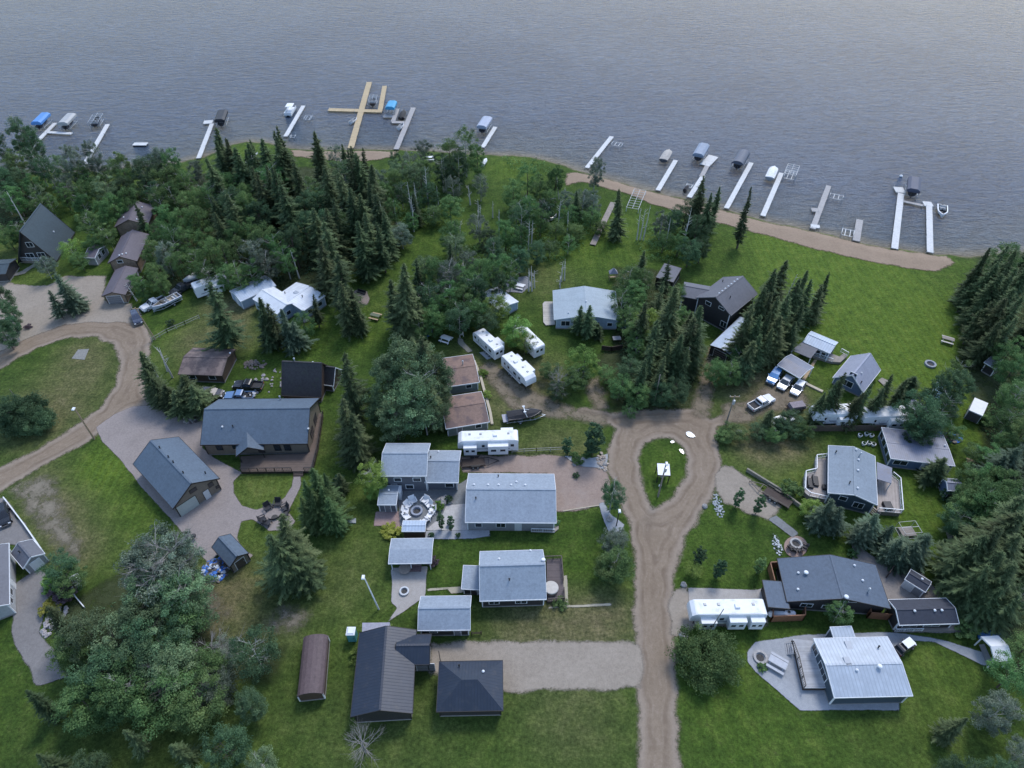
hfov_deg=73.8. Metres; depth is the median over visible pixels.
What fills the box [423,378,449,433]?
spruce
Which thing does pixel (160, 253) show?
leafy tree
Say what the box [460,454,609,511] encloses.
brown gravel pad
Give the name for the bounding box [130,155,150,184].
leafy tree
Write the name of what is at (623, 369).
leafy tree
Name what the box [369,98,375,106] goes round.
motor boat
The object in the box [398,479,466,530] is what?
flagstone patio
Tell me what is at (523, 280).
stone patio
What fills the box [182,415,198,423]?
rubble pile
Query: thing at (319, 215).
leafy tree
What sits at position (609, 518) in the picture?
boulder
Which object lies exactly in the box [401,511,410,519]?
garden chair
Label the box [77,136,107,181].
leafy tree
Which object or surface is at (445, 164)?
leafy tree
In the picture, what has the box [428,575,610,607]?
garden path
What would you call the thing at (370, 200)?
spruce
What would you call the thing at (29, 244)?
window
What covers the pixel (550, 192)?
leafy tree
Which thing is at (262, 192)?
spruce
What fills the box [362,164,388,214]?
spruce
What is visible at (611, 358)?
woodland floor
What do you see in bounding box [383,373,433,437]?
leafy tree
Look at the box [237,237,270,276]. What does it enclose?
leafy tree
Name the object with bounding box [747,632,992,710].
stone terrace
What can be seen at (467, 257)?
leafy tree
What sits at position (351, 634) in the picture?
portable toilet
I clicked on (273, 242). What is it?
leafy tree
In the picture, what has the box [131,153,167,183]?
leafy tree
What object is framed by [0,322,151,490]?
loop road
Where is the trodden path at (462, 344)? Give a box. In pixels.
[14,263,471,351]
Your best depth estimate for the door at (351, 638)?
97.15 m
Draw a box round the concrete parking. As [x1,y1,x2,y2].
[688,588,761,624]
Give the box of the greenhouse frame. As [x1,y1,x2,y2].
[895,521,922,538]
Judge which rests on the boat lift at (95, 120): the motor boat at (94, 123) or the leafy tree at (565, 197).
the motor boat at (94, 123)
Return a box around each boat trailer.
[153,298,182,311]
[507,414,545,424]
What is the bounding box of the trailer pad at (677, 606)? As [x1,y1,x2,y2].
[668,587,767,635]
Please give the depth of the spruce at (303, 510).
107.59 m
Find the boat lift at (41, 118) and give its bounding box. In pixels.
[31,112,52,130]
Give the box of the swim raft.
[132,142,147,146]
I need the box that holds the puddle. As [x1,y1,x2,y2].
[686,431,694,437]
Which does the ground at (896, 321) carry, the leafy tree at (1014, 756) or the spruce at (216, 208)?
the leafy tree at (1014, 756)
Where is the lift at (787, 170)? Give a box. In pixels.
[783,163,799,182]
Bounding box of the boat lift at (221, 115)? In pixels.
[214,109,229,128]
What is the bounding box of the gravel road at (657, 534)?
[578,407,730,767]
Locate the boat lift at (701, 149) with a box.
[692,143,709,161]
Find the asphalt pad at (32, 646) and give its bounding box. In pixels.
[0,498,66,684]
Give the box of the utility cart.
[894,637,915,656]
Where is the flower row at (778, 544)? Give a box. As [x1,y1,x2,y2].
[771,533,782,555]
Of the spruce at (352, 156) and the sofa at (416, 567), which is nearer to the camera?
the sofa at (416, 567)
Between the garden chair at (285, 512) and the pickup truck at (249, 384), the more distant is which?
the pickup truck at (249, 384)
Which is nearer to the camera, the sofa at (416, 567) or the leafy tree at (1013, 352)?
the sofa at (416, 567)
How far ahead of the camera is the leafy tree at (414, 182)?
180.99 m
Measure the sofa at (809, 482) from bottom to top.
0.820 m
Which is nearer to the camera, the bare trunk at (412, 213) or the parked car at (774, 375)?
the parked car at (774, 375)
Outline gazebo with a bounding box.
[388,538,433,569]
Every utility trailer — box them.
[461,455,498,468]
[749,480,794,508]
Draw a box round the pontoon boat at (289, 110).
[284,103,295,116]
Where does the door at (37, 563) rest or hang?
in the shed at (29, 556)
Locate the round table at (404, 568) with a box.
[398,564,410,573]
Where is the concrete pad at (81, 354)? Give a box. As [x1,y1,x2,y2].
[72,349,88,359]
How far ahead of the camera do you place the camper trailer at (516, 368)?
134.40 m
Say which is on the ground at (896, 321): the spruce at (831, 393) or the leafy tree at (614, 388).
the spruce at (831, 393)
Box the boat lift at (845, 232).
[840,225,855,238]
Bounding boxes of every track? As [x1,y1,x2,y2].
[480,363,608,425]
[722,385,805,422]
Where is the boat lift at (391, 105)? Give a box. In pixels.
[385,100,396,113]
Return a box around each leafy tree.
[0,132,15,163]
[0,148,31,177]
[0,161,20,180]
[0,164,19,190]
[0,165,21,199]
[0,185,29,216]
[0,191,12,214]
[0,225,18,249]
[0,284,18,314]
[0,299,23,326]
[0,313,22,339]
[0,319,18,349]
[0,392,32,431]
[4,113,37,159]
[5,220,23,242]
[9,166,32,192]
[11,121,46,158]
[18,173,48,198]
[19,146,53,186]
[26,191,53,211]
[27,183,49,203]
[30,157,61,186]
[32,255,58,278]
[35,547,79,587]
[38,194,59,214]
[44,623,99,676]
[48,155,73,180]
[49,671,110,737]
[50,562,88,598]
[53,174,73,199]
[53,183,74,210]
[55,144,88,181]
[55,238,85,261]
[55,606,117,664]
[64,644,130,704]
[69,251,89,270]
[70,179,95,210]
[70,748,111,767]
[71,163,96,189]
[71,191,92,217]
[74,208,105,238]
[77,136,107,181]
[80,172,100,200]
[81,232,105,250]
[87,610,138,673]
[89,651,162,733]
[90,175,119,210]
[91,199,116,234]
[93,223,118,249]
[97,170,115,189]
[101,157,122,177]
[102,192,128,221]
[107,151,136,179]
[109,633,161,695]
[112,587,175,639]
[113,175,139,201]
[113,534,180,594]
[115,168,138,187]
[115,186,137,207]
[118,603,181,662]
[120,569,178,626]
[125,274,145,289]
[126,182,150,203]
[126,551,199,608]
[126,659,206,742]
[127,519,197,586]
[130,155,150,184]
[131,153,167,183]
[131,169,157,199]
[131,279,152,301]
[137,622,197,683]
[139,238,163,268]
[141,180,164,208]
[143,262,168,291]
[144,219,173,250]
[146,271,171,296]
[146,643,208,698]
[147,599,208,646]
[148,162,186,201]
[148,185,174,221]
[149,529,206,588]
[149,566,218,617]
[150,146,172,183]
[153,203,178,235]
[154,240,179,275]
[157,223,186,255]
[158,663,229,734]
[160,146,184,178]
[160,180,186,216]
[162,591,219,632]
[164,243,192,275]
[169,206,194,241]
[171,226,199,258]
[175,170,196,204]
[175,192,198,221]
[179,642,227,691]
[181,204,214,241]
[184,186,209,219]
[185,247,211,279]
[186,158,205,186]
[189,663,239,714]
[194,226,217,263]
[194,261,217,289]
[197,182,221,213]
[198,236,229,268]
[198,721,253,767]
[205,166,219,179]
[208,632,241,671]
[211,241,236,271]
[215,263,241,290]
[216,185,247,223]
[218,172,238,204]
[221,220,247,259]
[224,260,250,290]
[225,235,249,276]
[226,624,281,684]
[233,685,267,726]
[234,190,263,226]
[236,182,255,209]
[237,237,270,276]
[238,216,262,251]
[239,257,264,286]
[242,199,277,241]
[243,744,279,767]
[247,220,279,265]
[253,161,288,201]
[255,251,279,279]
[262,232,287,266]
[271,245,296,278]
[276,223,309,267]
[290,310,316,335]
[291,210,316,248]
[292,177,320,201]
[292,189,318,220]
[304,187,327,221]
[306,208,333,235]
[326,144,341,168]
[331,210,351,244]
[332,160,356,195]
[354,457,387,493]
[355,378,400,425]
[362,477,385,499]
[368,357,409,404]
[371,333,417,391]
[375,169,388,189]
[375,395,415,441]
[378,181,396,212]
[383,197,401,224]
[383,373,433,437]
[385,168,403,196]
[387,151,401,166]
[387,158,409,183]
[390,221,414,248]
[390,341,439,399]
[391,181,411,209]
[396,361,442,418]
[400,151,419,181]
[403,211,418,230]
[403,392,444,434]
[407,162,428,189]
[407,191,424,210]
[408,318,430,339]
[409,168,431,200]
[411,254,436,278]
[412,139,434,168]
[414,157,431,180]
[414,282,446,311]
[418,181,439,210]
[418,351,454,402]
[419,305,445,337]
[421,256,448,294]
[422,205,442,226]
[424,386,454,423]
[425,296,451,328]
[428,154,453,189]
[436,137,460,177]
[436,279,462,313]
[437,256,463,293]
[439,194,465,220]
[439,219,466,253]
[441,233,469,262]
[443,175,462,197]
[443,300,473,337]
[446,283,480,321]
[447,264,477,293]
[449,151,469,190]
[452,259,475,283]
[453,124,478,176]
[458,250,478,271]
[459,273,489,311]
[461,297,488,328]
[467,212,489,241]
[468,144,485,177]
[469,257,494,290]
[471,173,488,198]
[472,307,499,330]
[476,229,497,254]
[481,292,511,323]
[484,235,505,264]
[486,253,513,284]
[487,267,508,295]
[495,219,516,250]
[500,314,532,347]
[501,258,520,291]
[502,178,522,205]
[506,200,525,224]
[507,244,529,275]
[508,202,535,236]
[510,224,530,252]
[512,330,538,354]
[516,163,538,193]
[519,194,539,228]
[527,240,545,264]
[528,174,551,203]
[532,208,551,235]
[535,198,550,215]
[538,361,560,379]
[539,189,559,211]
[539,201,554,221]
[543,238,561,254]
[544,219,564,239]
[546,163,566,193]
[546,380,566,401]
[558,189,572,208]
[559,205,578,224]
[561,234,575,251]
[563,222,585,241]
[563,343,601,378]
[564,363,592,390]
[573,189,594,210]
[580,206,601,228]
[585,157,605,190]
[585,190,601,215]
[590,220,607,234]
[592,551,624,586]
[594,544,635,583]
[596,527,628,554]
[597,363,616,383]
[601,477,627,511]
[605,288,635,319]
[607,373,634,399]
[612,265,643,294]
[616,304,640,333]
[616,353,641,380]
[621,279,648,310]
[621,318,649,347]
[621,403,637,419]
[623,381,650,409]
[626,338,646,360]
[633,308,660,335]
[634,267,655,296]
[648,381,675,407]
[651,210,667,239]
[653,231,674,252]
[662,206,684,234]
[664,376,690,404]
[667,283,686,305]
[671,229,689,256]
[675,199,693,230]
[675,236,702,266]
[675,305,693,325]
[683,560,702,578]
[685,214,709,239]
[692,239,711,262]
[703,356,730,386]
[714,425,733,443]
[718,359,744,385]
[720,420,750,442]
[725,345,744,363]
[732,357,757,381]
[748,421,767,441]
[759,422,787,443]
[772,416,793,434]
[778,408,805,430]
[787,423,808,440]
[796,421,815,439]
[798,498,821,515]
[824,600,854,625]
[892,389,941,429]
[899,402,950,445]
[902,417,938,445]
[920,375,952,405]
[932,368,975,402]
[932,751,980,767]
[933,392,966,422]
[935,419,966,443]
[935,503,976,536]
[939,358,972,383]
[942,372,978,405]
[942,493,989,526]
[949,482,992,519]
[951,461,989,491]
[952,478,1005,516]
[956,485,1008,520]
[962,441,985,464]
[968,688,1023,737]
[970,462,1006,490]
[973,442,1001,464]
[973,754,1018,767]
[979,465,1023,503]
[983,240,1022,272]
[983,649,1023,699]
[988,335,1023,372]
[989,404,1023,432]
[989,479,1021,509]
[991,428,1023,450]
[992,355,1023,386]
[994,378,1023,410]
[1001,628,1023,663]
[1002,416,1023,448]
[1004,733,1023,767]
[1007,437,1023,462]
[1008,577,1023,615]
[1010,488,1023,505]
[1018,455,1023,475]
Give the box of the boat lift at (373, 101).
[368,94,377,107]
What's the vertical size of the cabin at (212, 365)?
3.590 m
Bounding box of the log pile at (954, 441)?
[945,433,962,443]
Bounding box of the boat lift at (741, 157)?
[731,149,749,169]
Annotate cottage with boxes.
[543,286,619,329]
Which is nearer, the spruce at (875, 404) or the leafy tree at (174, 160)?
the spruce at (875, 404)
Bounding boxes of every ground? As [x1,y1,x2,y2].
[0,141,1023,767]
[12,477,305,630]
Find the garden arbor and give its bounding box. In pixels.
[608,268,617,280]
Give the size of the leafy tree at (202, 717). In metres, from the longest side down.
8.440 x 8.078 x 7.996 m
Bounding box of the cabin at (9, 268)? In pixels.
[0,258,19,281]
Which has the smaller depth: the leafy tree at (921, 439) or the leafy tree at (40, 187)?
the leafy tree at (921, 439)
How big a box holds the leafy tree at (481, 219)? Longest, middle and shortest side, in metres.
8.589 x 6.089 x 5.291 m
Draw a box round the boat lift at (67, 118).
[57,113,78,130]
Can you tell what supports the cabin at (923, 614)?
on the ground at (896, 321)
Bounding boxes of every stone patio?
[353,290,369,304]
[506,276,532,292]
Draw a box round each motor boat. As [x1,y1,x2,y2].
[35,120,46,129]
[61,121,72,129]
[90,116,99,126]
[152,292,181,309]
[183,266,214,282]
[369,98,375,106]
[398,109,405,120]
[502,406,541,422]
[765,166,777,180]
[937,203,947,217]
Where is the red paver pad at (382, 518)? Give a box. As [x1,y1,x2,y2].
[374,511,399,527]
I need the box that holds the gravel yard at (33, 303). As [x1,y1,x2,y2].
[0,276,132,350]
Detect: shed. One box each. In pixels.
[10,539,48,573]
[84,245,108,265]
[211,533,250,572]
[229,276,275,309]
[297,634,329,701]
[377,485,398,511]
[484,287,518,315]
[655,263,681,289]
[901,569,931,597]
[907,399,921,414]
[938,478,962,497]
[981,356,1000,376]
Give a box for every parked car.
[0,502,12,528]
[130,309,143,325]
[765,366,783,385]
[776,374,794,391]
[789,379,806,396]
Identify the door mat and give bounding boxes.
[479,351,491,358]
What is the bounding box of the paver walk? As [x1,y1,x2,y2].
[852,546,972,632]
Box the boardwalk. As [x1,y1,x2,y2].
[590,202,613,245]
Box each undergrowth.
[0,181,1023,672]
[52,155,1023,474]
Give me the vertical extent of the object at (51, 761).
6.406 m
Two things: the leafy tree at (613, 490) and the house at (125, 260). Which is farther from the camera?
the house at (125, 260)
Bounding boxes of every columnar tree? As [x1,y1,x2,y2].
[436,511,444,528]
[447,515,454,530]
[561,436,572,453]
[584,421,605,455]
[693,545,707,565]
[713,559,727,578]
[733,487,745,507]
[753,494,766,513]
[753,557,766,573]
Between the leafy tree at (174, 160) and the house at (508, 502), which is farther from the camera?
the leafy tree at (174, 160)
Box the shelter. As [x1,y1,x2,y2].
[401,520,426,537]
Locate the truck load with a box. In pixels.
[243,392,255,397]
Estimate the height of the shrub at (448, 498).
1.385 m
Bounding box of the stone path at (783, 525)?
[769,516,797,536]
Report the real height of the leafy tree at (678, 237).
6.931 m
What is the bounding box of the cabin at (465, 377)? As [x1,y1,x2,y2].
[443,354,479,393]
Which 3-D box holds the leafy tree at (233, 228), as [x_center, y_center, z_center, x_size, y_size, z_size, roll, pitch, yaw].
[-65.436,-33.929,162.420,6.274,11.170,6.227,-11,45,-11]
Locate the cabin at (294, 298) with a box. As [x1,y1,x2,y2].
[253,282,325,323]
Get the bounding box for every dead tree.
[114,536,197,617]
[132,516,224,608]
[135,656,184,701]
[193,622,242,664]
[344,716,385,767]
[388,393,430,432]
[437,260,463,301]
[549,364,573,394]
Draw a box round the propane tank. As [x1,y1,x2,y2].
[768,610,795,616]
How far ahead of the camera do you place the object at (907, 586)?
103.00 m
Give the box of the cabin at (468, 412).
[441,391,489,435]
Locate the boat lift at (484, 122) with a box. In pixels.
[476,116,491,132]
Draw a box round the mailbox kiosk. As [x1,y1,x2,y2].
[655,463,670,482]
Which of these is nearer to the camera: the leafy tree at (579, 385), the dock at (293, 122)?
the leafy tree at (579, 385)
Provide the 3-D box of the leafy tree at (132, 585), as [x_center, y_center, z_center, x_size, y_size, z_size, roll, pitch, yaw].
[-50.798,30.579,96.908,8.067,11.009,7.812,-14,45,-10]
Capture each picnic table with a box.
[369,312,381,320]
[438,334,452,344]
[516,283,524,289]
[766,652,788,674]
[941,335,954,344]
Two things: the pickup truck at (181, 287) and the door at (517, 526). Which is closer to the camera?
the door at (517, 526)
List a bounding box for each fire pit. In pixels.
[267,515,279,519]
[399,586,408,595]
[411,505,422,516]
[753,650,767,663]
[789,538,802,548]
[924,360,936,367]
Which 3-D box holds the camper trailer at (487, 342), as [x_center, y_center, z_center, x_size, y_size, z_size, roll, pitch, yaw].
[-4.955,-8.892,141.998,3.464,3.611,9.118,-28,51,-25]
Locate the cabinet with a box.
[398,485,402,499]
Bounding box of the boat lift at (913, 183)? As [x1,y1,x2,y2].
[904,176,920,199]
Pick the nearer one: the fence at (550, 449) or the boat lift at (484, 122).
the fence at (550, 449)
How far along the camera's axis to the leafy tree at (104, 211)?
168.69 m
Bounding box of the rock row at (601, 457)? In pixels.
[596,452,608,471]
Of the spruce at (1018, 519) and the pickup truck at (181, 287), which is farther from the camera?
the pickup truck at (181, 287)
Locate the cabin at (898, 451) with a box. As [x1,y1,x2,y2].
[878,427,954,471]
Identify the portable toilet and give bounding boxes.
[346,627,357,641]
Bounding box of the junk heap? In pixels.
[201,557,228,583]
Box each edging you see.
[475,360,492,424]
[563,505,598,511]
[806,383,822,392]
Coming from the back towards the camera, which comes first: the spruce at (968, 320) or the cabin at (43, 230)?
the cabin at (43, 230)
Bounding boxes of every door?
[10,578,15,587]
[30,558,44,570]
[107,296,123,303]
[177,496,199,516]
[203,489,211,499]
[235,557,246,569]
[348,636,354,641]
[385,506,390,511]
[417,664,434,670]
[454,631,460,635]
[471,590,476,594]
[515,524,520,530]
[713,349,725,361]
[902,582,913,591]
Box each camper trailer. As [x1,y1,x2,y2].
[191,274,229,297]
[458,427,517,454]
[473,328,503,359]
[501,351,535,388]
[513,326,544,357]
[686,599,767,629]
[808,403,857,424]
[859,406,908,428]
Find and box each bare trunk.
[7,192,24,223]
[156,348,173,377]
[408,198,414,231]
[636,209,641,239]
[639,210,646,239]
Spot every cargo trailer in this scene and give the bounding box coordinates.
[786,400,809,412]
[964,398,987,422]
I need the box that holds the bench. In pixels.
[357,288,365,294]
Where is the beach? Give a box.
[291,150,953,270]
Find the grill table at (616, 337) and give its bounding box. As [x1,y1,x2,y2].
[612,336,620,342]
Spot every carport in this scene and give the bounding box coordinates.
[777,354,813,381]
[974,636,1011,667]
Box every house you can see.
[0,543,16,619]
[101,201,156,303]
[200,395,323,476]
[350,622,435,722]
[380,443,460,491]
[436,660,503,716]
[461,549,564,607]
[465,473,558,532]
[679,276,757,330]
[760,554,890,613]
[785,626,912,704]
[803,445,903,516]
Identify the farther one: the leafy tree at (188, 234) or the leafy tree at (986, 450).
the leafy tree at (188, 234)
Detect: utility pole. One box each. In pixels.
[71,407,94,439]
[132,307,155,339]
[657,462,667,496]
[726,395,739,420]
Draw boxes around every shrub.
[0,389,48,439]
[7,404,57,437]
[23,323,32,328]
[37,597,62,616]
[40,565,72,594]
[46,583,76,604]
[165,319,174,326]
[330,474,345,485]
[349,647,356,665]
[379,521,401,540]
[427,555,439,567]
[432,500,444,511]
[444,495,453,503]
[478,369,488,377]
[482,390,491,398]
[552,595,568,610]
[569,451,578,457]
[571,455,584,465]
[572,472,579,478]
[581,451,590,458]
[664,622,746,696]
[757,662,767,672]
[779,478,803,500]
[847,548,858,557]
[940,488,955,502]
[954,618,981,639]
[976,411,995,426]
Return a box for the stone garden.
[565,454,623,531]
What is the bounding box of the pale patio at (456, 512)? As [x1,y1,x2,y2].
[427,503,466,529]
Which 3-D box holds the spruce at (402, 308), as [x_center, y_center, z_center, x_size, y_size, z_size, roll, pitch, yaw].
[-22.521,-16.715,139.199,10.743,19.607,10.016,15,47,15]
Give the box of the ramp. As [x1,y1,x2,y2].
[979,644,990,661]
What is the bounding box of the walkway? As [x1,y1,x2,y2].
[802,360,816,380]
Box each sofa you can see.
[409,564,421,571]
[806,476,813,488]
[811,474,818,486]
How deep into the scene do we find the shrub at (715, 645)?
92.91 m
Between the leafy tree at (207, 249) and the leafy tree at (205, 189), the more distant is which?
the leafy tree at (205, 189)
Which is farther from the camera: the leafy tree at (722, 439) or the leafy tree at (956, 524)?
the leafy tree at (722, 439)
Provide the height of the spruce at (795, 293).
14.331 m
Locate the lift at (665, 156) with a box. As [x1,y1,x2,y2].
[659,149,672,162]
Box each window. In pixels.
[25,242,33,246]
[25,253,35,258]
[37,252,45,257]
[189,486,197,493]
[273,445,281,450]
[283,445,291,450]
[310,426,313,437]
[313,412,317,426]
[394,478,401,481]
[405,485,413,488]
[412,478,420,481]
[445,483,453,486]
[496,524,505,526]
[515,601,526,603]
[561,321,569,325]
[720,320,726,327]
[799,603,813,606]
[812,643,818,657]
[818,660,827,682]
[838,495,847,500]
[841,379,853,388]
[851,501,864,508]
[892,460,908,465]
[923,625,939,626]
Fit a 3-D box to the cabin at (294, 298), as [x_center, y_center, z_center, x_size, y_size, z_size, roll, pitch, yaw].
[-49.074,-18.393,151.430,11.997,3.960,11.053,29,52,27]
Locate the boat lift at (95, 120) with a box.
[87,113,104,128]
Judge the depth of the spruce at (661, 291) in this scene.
148.47 m
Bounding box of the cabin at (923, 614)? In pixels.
[884,598,959,631]
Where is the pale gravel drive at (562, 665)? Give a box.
[429,640,643,692]
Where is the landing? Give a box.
[878,378,887,385]
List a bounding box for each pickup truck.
[139,295,164,311]
[168,281,192,294]
[223,389,254,398]
[232,379,263,391]
[746,394,775,411]
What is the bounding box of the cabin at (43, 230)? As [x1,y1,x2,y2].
[18,203,74,263]
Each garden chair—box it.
[256,514,266,524]
[261,517,272,527]
[262,500,272,511]
[272,497,281,506]
[280,501,290,510]
[282,508,290,515]
[401,505,409,513]
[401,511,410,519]
[402,499,412,508]
[408,494,416,503]
[420,494,429,503]
[423,497,432,508]
[425,510,433,520]
[429,504,435,513]
[802,542,809,549]
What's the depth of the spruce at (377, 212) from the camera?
161.14 m
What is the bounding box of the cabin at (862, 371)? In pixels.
[812,349,880,396]
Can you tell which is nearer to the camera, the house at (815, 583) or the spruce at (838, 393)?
the house at (815, 583)
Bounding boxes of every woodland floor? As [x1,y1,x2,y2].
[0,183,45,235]
[63,569,282,684]
[114,167,406,292]
[597,268,694,410]
[959,253,1023,670]
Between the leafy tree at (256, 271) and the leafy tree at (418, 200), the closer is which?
the leafy tree at (256, 271)
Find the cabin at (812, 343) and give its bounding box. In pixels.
[791,331,837,363]
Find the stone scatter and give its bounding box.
[254,368,280,393]
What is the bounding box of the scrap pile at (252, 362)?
[243,359,266,369]
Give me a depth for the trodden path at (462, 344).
144.85 m
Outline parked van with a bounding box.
[202,387,224,399]
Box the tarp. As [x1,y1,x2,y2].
[977,630,999,638]
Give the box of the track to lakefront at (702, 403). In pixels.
[693,347,714,417]
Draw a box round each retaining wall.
[3,496,42,549]
[746,468,801,509]
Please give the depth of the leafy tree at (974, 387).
126.45 m
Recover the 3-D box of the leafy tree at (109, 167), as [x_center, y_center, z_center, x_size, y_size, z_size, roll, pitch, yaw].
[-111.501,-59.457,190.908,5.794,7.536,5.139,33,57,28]
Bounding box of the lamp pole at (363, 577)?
[361,575,379,609]
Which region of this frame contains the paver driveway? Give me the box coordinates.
[97,405,300,560]
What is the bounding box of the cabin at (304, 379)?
[281,357,341,402]
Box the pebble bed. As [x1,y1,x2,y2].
[712,494,724,517]
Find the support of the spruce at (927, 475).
on the ground at (896, 321)
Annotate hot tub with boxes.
[546,581,558,595]
[882,501,893,510]
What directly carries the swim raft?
on the lake water
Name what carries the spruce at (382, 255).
on the ground at (896, 321)
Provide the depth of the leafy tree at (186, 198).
171.46 m
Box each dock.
[22,123,72,156]
[84,123,109,166]
[196,119,214,159]
[283,106,305,137]
[328,82,386,148]
[383,114,392,117]
[390,107,415,149]
[481,126,497,147]
[584,135,613,169]
[626,189,645,210]
[655,160,677,191]
[686,154,718,197]
[723,162,753,208]
[760,172,783,217]
[809,185,831,230]
[852,218,863,242]
[890,185,905,249]
[903,199,934,253]
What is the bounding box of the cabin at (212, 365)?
[178,347,236,382]
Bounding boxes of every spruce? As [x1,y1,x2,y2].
[24,690,68,726]
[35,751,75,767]
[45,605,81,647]
[46,290,67,319]
[53,273,83,313]
[59,283,91,317]
[122,729,152,760]
[134,203,158,240]
[134,351,168,403]
[139,369,170,409]
[149,377,163,409]
[152,384,179,416]
[163,388,200,422]
[168,740,201,766]
[176,374,220,417]
[183,385,212,421]
[195,281,251,350]
[204,158,233,211]
[209,196,227,237]
[211,127,239,175]
[213,141,232,187]
[213,212,238,261]
[221,138,237,190]
[223,192,251,248]
[230,146,250,196]
[243,149,249,171]
[246,142,265,193]
[249,139,261,173]
[249,169,256,197]
[250,165,263,216]
[252,139,275,197]
[253,533,319,605]
[254,297,282,354]
[255,172,278,233]
[260,303,284,348]
[264,163,280,225]
[269,167,301,231]
[270,131,294,195]
[270,185,310,248]
[274,125,300,198]
[275,513,324,574]
[278,175,291,201]
[278,308,302,357]
[279,553,308,591]
[285,321,319,352]
[285,536,327,573]
[287,555,327,600]
[290,159,314,219]
[295,496,310,530]
[297,480,319,522]
[299,490,330,537]
[303,207,324,263]
[305,294,326,327]
[306,131,336,193]
[308,467,345,514]
[309,237,337,301]
[310,145,335,185]
[311,220,353,276]
[318,165,342,218]
[318,486,330,533]
[319,497,352,537]
[320,487,356,527]
[321,208,350,260]
[322,473,349,513]
[325,252,365,312]
[329,197,355,252]
[331,398,375,455]
[332,473,352,496]
[334,172,357,225]
[334,281,358,340]
[335,351,372,429]
[335,412,381,473]
[339,143,350,182]
[341,148,364,206]
[344,146,363,185]
[344,188,371,252]
[347,220,386,282]
[347,287,364,335]
[352,153,390,213]
[352,300,371,338]
[353,213,389,267]
[354,192,371,224]
[360,148,378,185]
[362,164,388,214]
[366,179,377,229]
[368,194,403,250]
[372,222,393,272]
[375,210,399,261]
[382,262,424,343]
[382,279,398,332]
[406,336,449,406]
[408,193,425,227]
[409,282,431,331]
[410,258,425,296]
[416,301,424,322]
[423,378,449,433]
[445,243,462,277]
[568,305,585,335]
[569,190,583,220]
[578,305,598,339]
[591,323,604,342]
[604,189,628,242]
[625,302,649,353]
[626,359,651,398]
[632,251,647,285]
[634,339,658,379]
[638,318,666,375]
[646,285,683,354]
[647,292,664,324]
[648,281,664,307]
[648,356,668,395]
[650,339,673,382]
[657,258,672,297]
[657,335,690,386]
[672,317,705,379]
[674,311,692,341]
[674,347,691,386]
[679,176,706,237]
[680,305,708,354]
[681,192,701,237]
[688,328,707,377]
[691,193,715,240]
[710,187,721,231]
[721,304,754,358]
[728,340,759,386]
[732,187,751,248]
[738,286,769,331]
[741,314,764,355]
[747,269,783,309]
[750,291,773,340]
[750,333,765,374]
[754,409,776,436]
[757,311,771,355]
[757,328,776,369]
[759,260,790,306]
[765,315,790,369]
[766,296,781,330]
[774,278,802,334]
[776,293,803,346]
[782,321,800,358]
[789,301,804,342]
[791,270,810,325]
[794,279,817,331]
[803,391,827,426]
[803,507,827,537]
[804,284,826,326]
[805,498,837,536]
[817,506,851,538]
[818,272,829,310]
[823,381,837,411]
[824,372,846,413]
[840,393,864,432]
[845,511,884,550]
[845,521,876,554]
[855,383,872,424]
[861,388,885,426]
[865,537,911,570]
[868,374,895,407]
[873,525,896,546]
[883,546,911,576]
[886,379,907,405]
[890,376,922,400]
[896,532,937,573]
[903,538,925,571]
[914,456,950,488]
[914,463,942,490]
[924,534,990,595]
[927,716,969,747]
[930,541,973,580]
[936,526,1004,573]
[936,572,984,621]
[937,494,1023,560]
[937,563,994,618]
[938,548,1007,590]
[942,532,1023,591]
[947,247,991,302]
[948,261,999,313]
[952,273,1003,327]
[953,260,984,296]
[953,283,972,311]
[953,283,991,328]
[954,513,1022,545]
[955,586,1005,633]
[956,510,1023,581]
[957,297,1008,351]
[957,321,1002,369]
[958,295,988,330]
[958,559,1023,632]
[959,310,980,343]
[961,299,994,342]
[965,287,1017,325]
[967,447,1023,494]
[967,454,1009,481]
[969,317,1017,360]
[974,249,1018,305]
[975,245,1009,285]
[976,297,1023,358]
[980,591,1022,640]
[991,267,1018,307]
[1004,267,1023,317]
[1005,264,1023,301]
[1008,321,1023,345]
[1016,249,1023,269]
[1018,526,1023,564]
[1018,563,1023,582]
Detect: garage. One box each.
[133,436,220,516]
[417,595,471,635]
[709,316,744,363]
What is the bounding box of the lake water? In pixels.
[0,0,1023,256]
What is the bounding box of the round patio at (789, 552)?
[784,536,806,556]
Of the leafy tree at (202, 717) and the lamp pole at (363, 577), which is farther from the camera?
the lamp pole at (363, 577)
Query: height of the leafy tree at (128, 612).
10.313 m
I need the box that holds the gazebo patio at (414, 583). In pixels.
[390,566,427,619]
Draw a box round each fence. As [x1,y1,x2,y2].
[150,315,199,341]
[512,447,561,452]
[601,345,622,351]
[767,561,777,580]
[770,607,805,621]
[808,425,886,431]
[866,608,892,620]
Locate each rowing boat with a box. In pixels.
[348,117,356,124]
[397,123,403,130]
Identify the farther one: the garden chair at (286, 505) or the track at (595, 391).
the track at (595, 391)
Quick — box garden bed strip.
[425,530,489,538]
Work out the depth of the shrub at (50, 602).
100.54 m
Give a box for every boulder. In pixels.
[436,496,445,505]
[606,515,612,521]
[680,581,686,587]
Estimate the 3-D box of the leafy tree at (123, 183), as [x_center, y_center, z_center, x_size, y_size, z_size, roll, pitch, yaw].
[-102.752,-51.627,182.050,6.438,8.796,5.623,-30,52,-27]
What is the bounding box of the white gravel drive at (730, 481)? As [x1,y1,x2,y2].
[715,465,779,518]
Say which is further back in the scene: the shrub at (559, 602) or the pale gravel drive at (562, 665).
the shrub at (559, 602)

